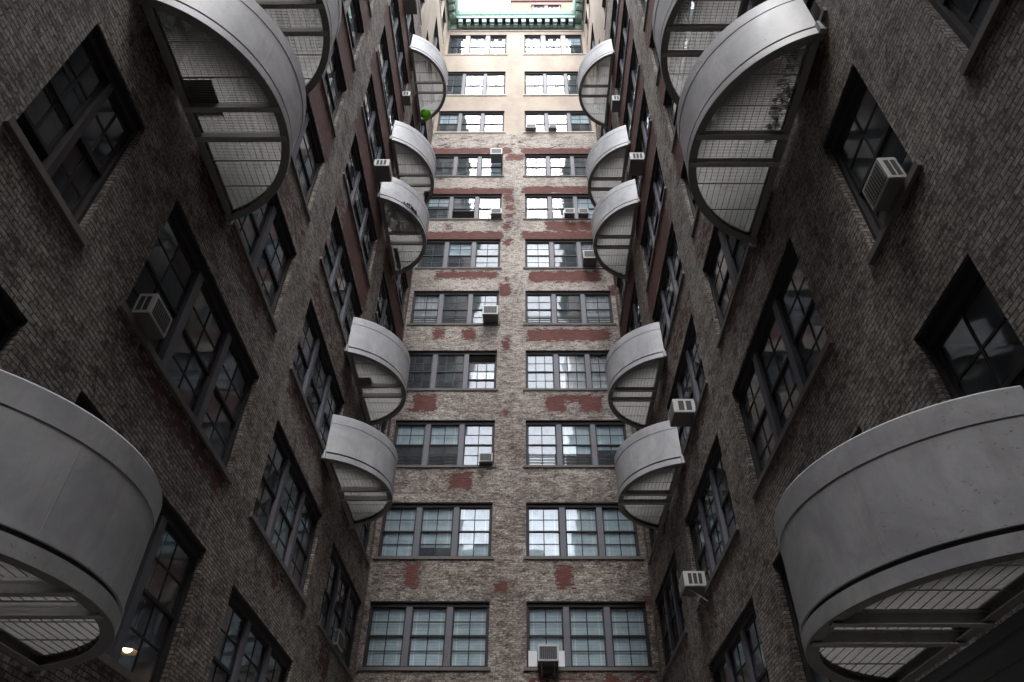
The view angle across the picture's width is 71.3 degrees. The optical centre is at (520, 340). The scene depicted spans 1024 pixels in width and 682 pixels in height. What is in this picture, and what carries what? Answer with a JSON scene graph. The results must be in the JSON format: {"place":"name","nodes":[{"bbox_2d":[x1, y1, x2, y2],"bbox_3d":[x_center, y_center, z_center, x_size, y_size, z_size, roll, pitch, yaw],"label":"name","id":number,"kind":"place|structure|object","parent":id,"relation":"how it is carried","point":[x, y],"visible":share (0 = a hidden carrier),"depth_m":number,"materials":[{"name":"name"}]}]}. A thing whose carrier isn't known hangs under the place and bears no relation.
{"place":"outdoors","nodes":[
{"label":"outdoors","id":0,"kind":"place"},
{"bbox_2d":[458,0,509,9],"label":"sky","id":1,"kind":"structure","parent":0,"point":[463,4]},
{"label":"ground","id":2,"kind":"structure","parent":0,"visible":0},
{"bbox_2d":[0,0,458,681],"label":"brick building","id":3,"kind":"structure","parent":2,"relation":"on","point":[226,398],"depth_m":12.43,"materials":[{"name":"brick"}]},
{"bbox_2d":[0,286,26,350],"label":"window","id":4,"kind":"structure","parent":3,"relation":"in","point":[10,315],"depth_m":7.52,"materials":[{"name":"paint"}]},
{"bbox_2d":[4,24,144,246],"bbox_3d":[-5.410,-2.608,8.782,0.280,2.389,1.720,0,-41,0],"label":"window","id":5,"kind":"structure","parent":3,"relation":"in","point":[111,86],"depth_m":8.93,"materials":[{"name":"paint"}]},
{"bbox_2d":[0,369,161,675],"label":"steel balcony","id":6,"kind":"structure","parent":3,"relation":"attached to","point":[80,499],"depth_m":6.32,"materials":[{"name":"paint"}]},
{"bbox_2d":[75,390,205,681],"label":"window","id":7,"kind":"structure","parent":3,"relation":"in","point":[169,520],"depth_m":10.69,"materials":[{"name":"paint"}]},
{"bbox_2d":[121,533,167,655],"bbox_3d":[-5.904,3.936,11.338,0.400,1.955,0.400,0,-41,0],"label":"pendant lamp","id":8,"kind":"object","parent":3,"relation":"hanging from","point":[130,647],"visible":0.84,"depth_m":10.84,"materials":[{"name":"glowing lamp glass"},{"name":"painted metal"}]},
{"bbox_2d":[169,37,194,62],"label":"window","id":9,"kind":"structure","parent":3,"relation":"in","point":[183,37],"depth_m":11.56,"materials":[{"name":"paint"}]},
{"bbox_2d":[118,199,258,483],"bbox_3d":[-5.394,0.167,11.994,0.280,2.389,4.710,0,-41,0],"label":"window","id":10,"kind":"structure","parent":3,"relation":"in","point":[201,278],"depth_m":11.99,"materials":[{"name":"paint"}]},
{"bbox_2d":[132,294,171,338],"bbox_3d":[-5.178,-0.344,10.049,0.270,0.380,0.548,0,-41,0],"label":"air conditioner","id":11,"kind":"object","parent":10,"relation":"in","point":[150,312],"visible":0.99,"depth_m":9.92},
{"bbox_2d":[137,0,305,224],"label":"steel balcony","id":12,"kind":"structure","parent":3,"relation":"attached to","point":[249,36],"depth_m":11.17,"materials":[{"name":"paint"}]},
{"bbox_2d":[184,78,219,102],"bbox_3d":[-4.952,-3.832,11.172,0.460,0.030,0.620,0,-41,0],"label":"air conditioner","id":13,"kind":"object","parent":12,"relation":"on","point":[201,90],"visible":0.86,"depth_m":11.08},
{"bbox_2d":[212,585,292,681],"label":"window","id":14,"kind":"structure","parent":3,"relation":"in","point":[250,622],"depth_m":14.16,"materials":[{"name":"paint"}]},
{"bbox_2d":[209,78,295,331],"bbox_3d":[-5.391,-2.629,14.410,0.288,2.389,4.710,0,-41,0],"label":"window","id":15,"kind":"structure","parent":3,"relation":"in","point":[273,231],"depth_m":15.26,"materials":[{"name":"paint"}]},
{"bbox_2d":[249,420,321,606],"bbox_3d":[-5.376,4.070,16.512,0.288,2.389,4.730,0,-41,0],"label":"window","id":16,"kind":"structure","parent":3,"relation":"in","point":[291,481],"depth_m":16.65,"materials":[{"name":"paint"}]},
{"bbox_2d":[271,11,324,221],"bbox_3d":[-5.384,-5.425,16.826,0.288,2.389,4.710,0,-41,0],"label":"window","id":17,"kind":"structure","parent":3,"relation":"in","point":[308,147],"depth_m":18.23,"materials":[{"name":"glass"}]},
{"bbox_2d":[255,0,341,95],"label":"steel balcony","id":18,"kind":"structure","parent":3,"relation":"attached to","point":[330,11],"depth_m":14.03,"materials":[{"name":"paint"}]},
{"bbox_2d":[290,298,343,450],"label":"window","id":19,"kind":"structure","parent":3,"relation":"in","point":[331,397],"depth_m":19.07,"materials":[{"name":"paint"}]},
{"bbox_2d":[305,11,346,136],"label":"window","id":20,"kind":"structure","parent":3,"relation":"in","point":[334,55],"depth_m":20.71,"materials":[{"name":"paint"}]},
{"bbox_2d":[317,541,361,679],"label":"window","id":21,"kind":"structure","parent":3,"relation":"in","point":[340,571],"depth_m":21.30,"materials":[{"name":"paint"}]},
{"bbox_2d":[333,628,344,652],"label":"air conditioner","id":22,"kind":"object","parent":21,"relation":"in","point":[338,641],"visible":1,"depth_m":20.30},
{"bbox_2d":[320,206,361,344],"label":"window","id":23,"kind":"structure","parent":3,"relation":"in","point":[340,253],"depth_m":21.35,"materials":[{"name":"glass"}]},
{"bbox_2d":[341,0,363,70],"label":"window","id":24,"kind":"structure","parent":3,"relation":"in","point":[357,17],"depth_m":23.20,"materials":[{"name":"paint"}]},
{"bbox_2d":[321,414,397,528],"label":"steel balcony","id":25,"kind":"structure","parent":3,"relation":"attached to","point":[360,458],"depth_m":20.07,"materials":[{"name":"paint"}]},
{"bbox_2d":[343,133,376,286],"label":"window","id":26,"kind":"structure","parent":3,"relation":"in","point":[358,196],"depth_m":24.06,"materials":[{"name":"paint"}]},
{"bbox_2d":[353,522,370,565],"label":"window","id":27,"kind":"structure","parent":3,"relation":"in","point":[357,529],"depth_m":24.42,"materials":[{"name":"paint"}]},
{"bbox_2d":[361,74,385,192],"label":"window","id":28,"kind":"structure","parent":3,"relation":"in","point":[369,104],"depth_m":25.94,"materials":[{"name":"glass"}]},
{"bbox_2d":[344,317,409,425],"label":"steel balcony","id":29,"kind":"structure","parent":3,"relation":"attached to","point":[378,356],"depth_m":22.54,"materials":[{"name":"paint"}]},
{"bbox_2d":[374,159,392,181],"bbox_3d":[-4.973,-6.181,25.915,0.560,0.400,0.728,0,-41,0],"label":"air conditioner","id":30,"kind":"object","parent":3,"relation":"on","point":[383,169],"visible":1,"depth_m":25.73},
{"bbox_2d":[375,270,396,335],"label":"window","id":31,"kind":"structure","parent":3,"relation":"in","point":[386,306],"depth_m":28.18,"materials":[{"name":"glass"}]},
{"bbox_2d":[376,25,398,145],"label":"window","id":32,"kind":"structure","parent":3,"relation":"in","point":[385,71],"depth_m":28.68,"materials":[{"name":"glass"}]},
{"bbox_2d":[389,0,408,111],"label":"window","id":33,"kind":"structure","parent":3,"relation":"in","point":[396,25],"depth_m":31.42,"materials":[{"name":"glass"}]},
{"bbox_2d":[394,272,407,326],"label":"window","id":34,"kind":"structure","parent":3,"relation":"in","point":[402,276],"depth_m":32.14,"materials":[{"name":"paint"}]},
{"bbox_2d":[377,177,428,276],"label":"steel balcony","id":35,"kind":"structure","parent":3,"relation":"attached to","point":[407,243],"depth_m":27.48,"materials":[{"name":"paint"}]},
{"bbox_2d":[402,91,411,105],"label":"air conditioner","id":36,"kind":"object","parent":3,"relation":"on","point":[407,99],"visible":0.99,"depth_m":31.70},
{"bbox_2d":[403,0,414,70],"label":"window","id":37,"kind":"structure","parent":3,"relation":"in","point":[409,17],"depth_m":34.45,"materials":[{"name":"glass"}]},
{"bbox_2d":[405,0,417,13],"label":"air conditioner","id":38,"kind":"object","parent":3,"relation":"on","point":[411,6],"visible":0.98,"depth_m":32.27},
{"bbox_2d":[389,120,435,204],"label":"steel balcony","id":39,"kind":"structure","parent":3,"relation":"attached to","point":[413,142],"depth_m":29.69,"materials":[{"name":"paint"}]},
{"bbox_2d":[415,76,426,165],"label":"window","id":40,"kind":"structure","parent":3,"relation":"in","point":[422,128],"depth_m":38.76,"materials":[{"name":"glass"}]},
{"bbox_2d":[409,34,447,124],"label":"steel balcony","id":41,"kind":"structure","parent":3,"relation":"attached to","point":[425,49],"depth_m":34.79,"materials":[{"name":"paint"}]},
{"bbox_2d":[432,17,439,77],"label":"window","id":42,"kind":"structure","parent":3,"relation":"in","point":[435,37],"depth_m":44.88,"materials":[{"name":"glass"}]},
{"bbox_2d":[439,0,445,43],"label":"window","id":43,"kind":"structure","parent":3,"relation":"in","point":[442,7],"depth_m":48.21,"materials":[{"name":"glass"}]},
{"bbox_2d":[354,10,660,681],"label":"brick building","id":44,"kind":"structure","parent":2,"relation":"on","point":[531,538],"depth_m":29.43,"materials":[{"name":"brick"}]},
{"bbox_2d":[358,601,490,670],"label":"window","id":45,"kind":"structure","parent":44,"relation":"in","point":[401,635],"depth_m":23.53,"materials":[{"name":"glass"}]},
{"bbox_2d":[373,502,493,559],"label":"window","id":46,"kind":"structure","parent":44,"relation":"in","point":[465,528],"depth_m":25.99,"materials":[{"name":"glass"}]},
{"bbox_2d":[393,420,495,467],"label":"window","id":47,"kind":"structure","parent":44,"relation":"in","point":[425,433],"depth_m":28.62,"materials":[{"name":"glass"}]},
{"bbox_2d":[407,350,497,390],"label":"window","id":48,"kind":"structure","parent":44,"relation":"in","point":[435,354],"depth_m":30.82,"materials":[{"name":"paint"}]},
{"bbox_2d":[407,291,499,325],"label":"window","id":49,"kind":"structure","parent":44,"relation":"in","point":[428,306],"depth_m":33.27,"materials":[{"name":"paint"}]},
{"bbox_2d":[415,239,501,268],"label":"window","id":50,"kind":"structure","parent":44,"relation":"in","point":[459,248],"depth_m":35.83,"materials":[{"name":"paint"}]},
{"bbox_2d":[426,194,502,219],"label":"window","id":51,"kind":"structure","parent":44,"relation":"in","point":[438,200],"depth_m":38.33,"materials":[{"name":"paint"}]},
{"bbox_2d":[435,154,503,176],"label":"window","id":52,"kind":"structure","parent":44,"relation":"in","point":[485,168],"depth_m":40.58,"materials":[{"name":"paint"}]},
{"bbox_2d":[434,111,505,132],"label":"window","id":53,"kind":"structure","parent":44,"relation":"in","point":[448,118],"depth_m":43.63,"materials":[{"name":"glass"}]},
{"bbox_2d":[440,72,506,95],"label":"window","id":54,"kind":"structure","parent":44,"relation":"in","point":[464,75],"depth_m":46.33,"materials":[{"name":"paint"}]},
{"bbox_2d":[445,35,507,54],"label":"window","id":55,"kind":"structure","parent":44,"relation":"in","point":[474,44],"depth_m":49.81,"materials":[{"name":"glass"}]},
{"bbox_2d":[479,453,492,464],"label":"air conditioner","id":56,"kind":"object","parent":44,"relation":"on","point":[485,458],"visible":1,"depth_m":27.51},
{"bbox_2d":[482,305,498,322],"bbox_3d":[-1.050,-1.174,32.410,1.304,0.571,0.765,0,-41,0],"label":"air conditioner","id":57,"kind":"object","parent":44,"relation":"on","point":[490,313],"visible":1,"depth_m":32.13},
{"bbox_2d":[490,148,502,162],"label":"air conditioner","id":58,"kind":"object","parent":44,"relation":"attached to","point":[496,155],"visible":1,"depth_m":40.16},
{"bbox_2d":[491,208,501,217],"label":"air conditioner","id":59,"kind":"object","parent":44,"relation":"on","point":[496,212],"visible":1,"depth_m":37.12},
{"bbox_2d":[510,0,572,9],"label":"rooftop tower","id":60,"kind":"structure","parent":44,"relation":"on","point":[541,4],"depth_m":62.16,"materials":[{"name":"brick"}]},
{"bbox_2d":[531,3,560,9],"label":"window","id":61,"kind":"structure","parent":60,"relation":"in","point":[546,5],"depth_m":62.06,"materials":[{"name":"glass"}]},
{"bbox_2d":[528,644,564,676],"bbox_3d":[0.882,10.163,22.651,1.240,0.840,0.695,0,-41,0],"label":"air conditioner","id":62,"kind":"object","parent":44,"relation":"on","point":[547,655],"visible":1,"depth_m":22.59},
{"bbox_2d":[523,35,584,54],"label":"window","id":63,"kind":"structure","parent":44,"relation":"in","point":[530,41],"depth_m":49.94,"materials":[{"name":"glass"}]},
{"bbox_2d":[523,71,587,95],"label":"window","id":64,"kind":"structure","parent":44,"relation":"in","point":[544,74],"depth_m":46.43,"materials":[{"name":"paint"}]},
{"bbox_2d":[523,111,593,132],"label":"window","id":65,"kind":"structure","parent":44,"relation":"in","point":[569,118],"depth_m":43.62,"materials":[{"name":"glass"}]},
{"bbox_2d":[523,194,594,219],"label":"window","id":66,"kind":"structure","parent":44,"relation":"in","point":[578,200],"depth_m":38.28,"materials":[{"name":"paint"}]},
{"bbox_2d":[523,154,598,176],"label":"window","id":67,"kind":"structure","parent":44,"relation":"in","point":[547,157],"depth_m":40.63,"materials":[{"name":"paint"}]},
{"bbox_2d":[523,239,602,268],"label":"window","id":68,"kind":"structure","parent":44,"relation":"in","point":[537,256],"depth_m":35.78,"materials":[{"name":"paint"}]},
{"bbox_2d":[523,350,609,390],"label":"window","id":69,"kind":"structure","parent":44,"relation":"in","point":[585,373],"depth_m":30.84,"materials":[{"name":"paint"}]},
{"bbox_2d":[564,208,574,217],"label":"air conditioner","id":70,"kind":"object","parent":44,"relation":"on","point":[569,212],"visible":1,"depth_m":37.10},
{"bbox_2d":[523,291,616,324],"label":"window","id":71,"kind":"structure","parent":44,"relation":"in","point":[596,310],"depth_m":33.20,"materials":[{"name":"paint"}]},
{"bbox_2d":[523,420,626,467],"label":"window","id":72,"kind":"structure","parent":44,"relation":"in","point":[577,438],"depth_m":28.53,"materials":[{"name":"glass"}]},
{"bbox_2d":[523,502,643,559],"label":"window","id":73,"kind":"structure","parent":44,"relation":"in","point":[554,530],"depth_m":25.93,"materials":[{"name":"glass"}]},
{"bbox_2d":[582,250,596,266],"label":"air conditioner","id":74,"kind":"object","parent":44,"relation":"on","point":[589,259],"visible":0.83,"depth_m":34.54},
{"bbox_2d":[523,601,656,670],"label":"window","id":75,"kind":"structure","parent":44,"relation":"in","point":[592,635],"depth_m":23.61,"materials":[{"name":"glass"}]},
{"bbox_2d":[572,0,1023,681],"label":"brick building","id":76,"kind":"structure","parent":2,"relation":"on","point":[828,312],"depth_m":10.62,"materials":[{"name":"brown brick"},{"name":"paint"},{"name":"felt"}]},
{"bbox_2d":[585,0,589,42],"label":"window","id":77,"kind":"structure","parent":76,"relation":"in","point":[588,3],"depth_m":48.19,"materials":[{"name":"glass"}]},
{"bbox_2d":[577,39,614,128],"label":"steel balcony","id":78,"kind":"structure","parent":76,"relation":"attached to","point":[594,57],"depth_m":34.97,"materials":[{"name":"paint"}]},
{"bbox_2d":[586,125,630,206],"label":"steel balcony","id":79,"kind":"structure","parent":76,"relation":"attached to","point":[608,147],"depth_m":29.82,"materials":[{"name":"paint"}]},
{"bbox_2d":[610,0,619,72],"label":"window","id":80,"kind":"structure","parent":76,"relation":"in","point":[615,11],"depth_m":34.45,"materials":[{"name":"paint"}]},
{"bbox_2d":[611,95,619,111],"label":"air conditioner","id":81,"kind":"object","parent":76,"relation":"on","point":[615,103],"visible":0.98,"depth_m":31.88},
{"bbox_2d":[591,179,640,281],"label":"steel balcony","id":82,"kind":"structure","parent":76,"relation":"attached to","point":[612,241],"depth_m":27.61,"materials":[{"name":"paint"}]},
{"bbox_2d":[615,0,629,117],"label":"window","id":83,"kind":"structure","parent":76,"relation":"in","point":[625,18],"depth_m":31.63,"materials":[{"name":"glass"}]},
{"bbox_2d":[616,224,631,325],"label":"window","id":84,"kind":"structure","parent":76,"relation":"in","point":[621,283],"depth_m":32.19,"materials":[{"name":"paint"}]},
{"bbox_2d":[623,38,639,161],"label":"window","id":85,"kind":"structure","parent":76,"relation":"in","point":[633,78],"depth_m":29.00,"materials":[{"name":"paint"}]},
{"bbox_2d":[626,281,641,333],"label":"window","id":86,"kind":"structure","parent":76,"relation":"in","point":[634,322],"depth_m":28.50,"materials":[{"name":"glass"}]},
{"bbox_2d":[627,153,643,175],"bbox_3d":[4.168,-6.360,25.695,0.530,0.420,0.728,0,-41,0],"label":"air conditioner","id":87,"kind":"object","parent":76,"relation":"on","point":[635,164],"visible":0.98,"depth_m":25.51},
{"bbox_2d":[605,322,666,428],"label":"steel balcony","id":88,"kind":"structure","parent":76,"relation":"attached to","point":[635,360],"depth_m":22.70,"materials":[{"name":"paint"}]},
{"bbox_2d":[631,90,651,220],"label":"window","id":89,"kind":"structure","parent":76,"relation":"in","point":[643,132],"depth_m":26.29,"materials":[{"name":"paint"}]},
{"bbox_2d":[614,420,685,531],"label":"steel balcony","id":90,"kind":"structure","parent":76,"relation":"attached to","point":[649,462],"depth_m":20.24,"materials":[{"name":"paint"}]},
{"bbox_2d":[640,147,665,292],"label":"window","id":91,"kind":"structure","parent":76,"relation":"in","point":[655,202],"depth_m":24.38,"materials":[{"name":"paint"}]},
{"bbox_2d":[648,528,659,564],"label":"window","id":92,"kind":"structure","parent":76,"relation":"in","point":[653,541],"depth_m":24.23,"materials":[{"name":"paint"}]},
{"bbox_2d":[649,28,659,85],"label":"window","id":93,"kind":"structure","parent":76,"relation":"in","point":[652,44],"depth_m":23.95,"materials":[{"name":"paint"}]},
{"bbox_2d":[652,222,684,350],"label":"window","id":94,"kind":"structure","parent":76,"relation":"in","point":[666,303],"depth_m":21.88,"materials":[{"name":"paint"}]},
{"bbox_2d":[655,549,686,679],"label":"window","id":95,"kind":"structure","parent":76,"relation":"in","point":[671,577],"depth_m":21.44,"materials":[{"name":"paint"}]},
{"bbox_2d":[668,399,695,426],"bbox_3d":[4.130,1.845,18.236,0.560,0.420,0.668,0,-41,0],"label":"air conditioner","id":96,"kind":"object","parent":76,"relation":"on","point":[681,412],"visible":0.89,"depth_m":18.05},
{"bbox_2d":[663,3,700,152],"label":"window","id":97,"kind":"structure","parent":76,"relation":"in","point":[668,102],"depth_m":20.40,"materials":[{"name":"paint"}]},
{"bbox_2d":[667,313,707,455],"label":"window","id":98,"kind":"structure","parent":76,"relation":"in","point":[687,359],"depth_m":19.04,"materials":[{"name":"paint"}]},
{"bbox_2d":[679,571,707,606],"bbox_3d":[4.147,5.969,17.091,0.537,0.690,0.628,0,-41,0],"label":"air conditioner","id":99,"kind":"object","parent":76,"relation":"on","point":[692,583],"visible":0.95,"depth_m":16.99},
{"bbox_2d":[681,34,715,237],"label":"window","id":100,"kind":"structure","parent":76,"relation":"in","point":[695,209],"depth_m":18.81,"materials":[{"name":"glass"}]},
{"bbox_2d":[652,0,748,129],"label":"steel balcony","id":101,"kind":"structure","parent":76,"relation":"attached to","point":[664,24],"depth_m":14.19,"materials":[{"name":"paint"}]},
{"bbox_2d":[685,434,738,610],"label":"window","id":102,"kind":"structure","parent":76,"relation":"in","point":[708,489],"depth_m":16.94,"materials":[{"name":"paint"}]},
{"bbox_2d":[703,113,760,347],"bbox_3d":[4.486,-2.210,14.865,0.288,2.389,4.480,0,-41,0],"label":"window","id":103,"kind":"structure","parent":76,"relation":"in","point":[719,238],"depth_m":15.68,"materials":[{"name":"glass"}]},
{"bbox_2d":[708,597,768,681],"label":"window","id":104,"kind":"structure","parent":76,"relation":"in","point":[740,632],"depth_m":14.51,"materials":[{"name":"paint"}]},
{"bbox_2d":[677,0,827,246],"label":"steel balcony","id":105,"kind":"structure","parent":76,"relation":"attached to","point":[736,53],"depth_m":11.48,"materials":[{"name":"paint"}]},
{"bbox_2d":[766,66,795,124],"bbox_3d":[4.093,-3.787,11.320,0.349,0.189,1.379,0,-41,0],"label":"plant","id":106,"kind":"object","parent":105,"relation":"on","point":[782,96],"visible":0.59,"depth_m":11.20,"materials":[{"name":"green plant"}]},
{"bbox_2d":[732,237,832,498],"bbox_3d":[4.475,0.586,12.449,0.280,2.389,4.480,0,-41,0],"label":"window","id":107,"kind":"structure","parent":76,"relation":"in","point":[774,308],"depth_m":12.48,"materials":[{"name":"paint"}]},
{"bbox_2d":[785,0,826,77],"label":"window","id":108,"kind":"structure","parent":76,"relation":"in","point":[822,13],"depth_m":10.95,"materials":[{"name":"paint"}]},
{"bbox_2d":[773,426,861,681],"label":"window","id":109,"kind":"structure","parent":76,"relation":"in","point":[809,672],"depth_m":11.71,"materials":[{"name":"paint"}]},
{"bbox_2d":[823,64,922,264],"bbox_3d":[4.458,-2.330,9.075,0.280,2.389,1.480,0,-41,0],"label":"window","id":110,"kind":"structure","parent":76,"relation":"in","point":[855,88],"depth_m":9.45,"materials":[{"name":"paint"}]},
{"bbox_2d":[862,157,906,210],"bbox_3d":[4.240,-1.820,8.318,0.230,0.400,0.488,-2,-41,-2],"label":"air conditioner","id":111,"kind":"object","parent":76,"relation":"on","point":[884,183],"visible":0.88,"depth_m":8.21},
{"bbox_2d":[774,385,1023,681],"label":"steel balcony","id":112,"kind":"structure","parent":76,"relation":"attached to","point":[900,539],"depth_m":6.31,"materials":[{"name":"paint"}]},
{"bbox_2d":[928,0,1005,75],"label":"window","id":113,"kind":"structure","parent":76,"relation":"in","point":[974,38],"depth_m":7.12,"materials":[{"name":"paint"}]},
{"bbox_2d":[915,255,1023,398],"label":"window","id":114,"kind":"structure","parent":76,"relation":"in","point":[952,307],"depth_m":7.33,"materials":[{"name":"paint"}]},
{"bbox_2d":[918,608,1023,681],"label":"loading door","id":115,"kind":"structure","parent":76,"relation":"in","point":[998,656],"depth_m":6.53,"materials":[{"name":"metal"}]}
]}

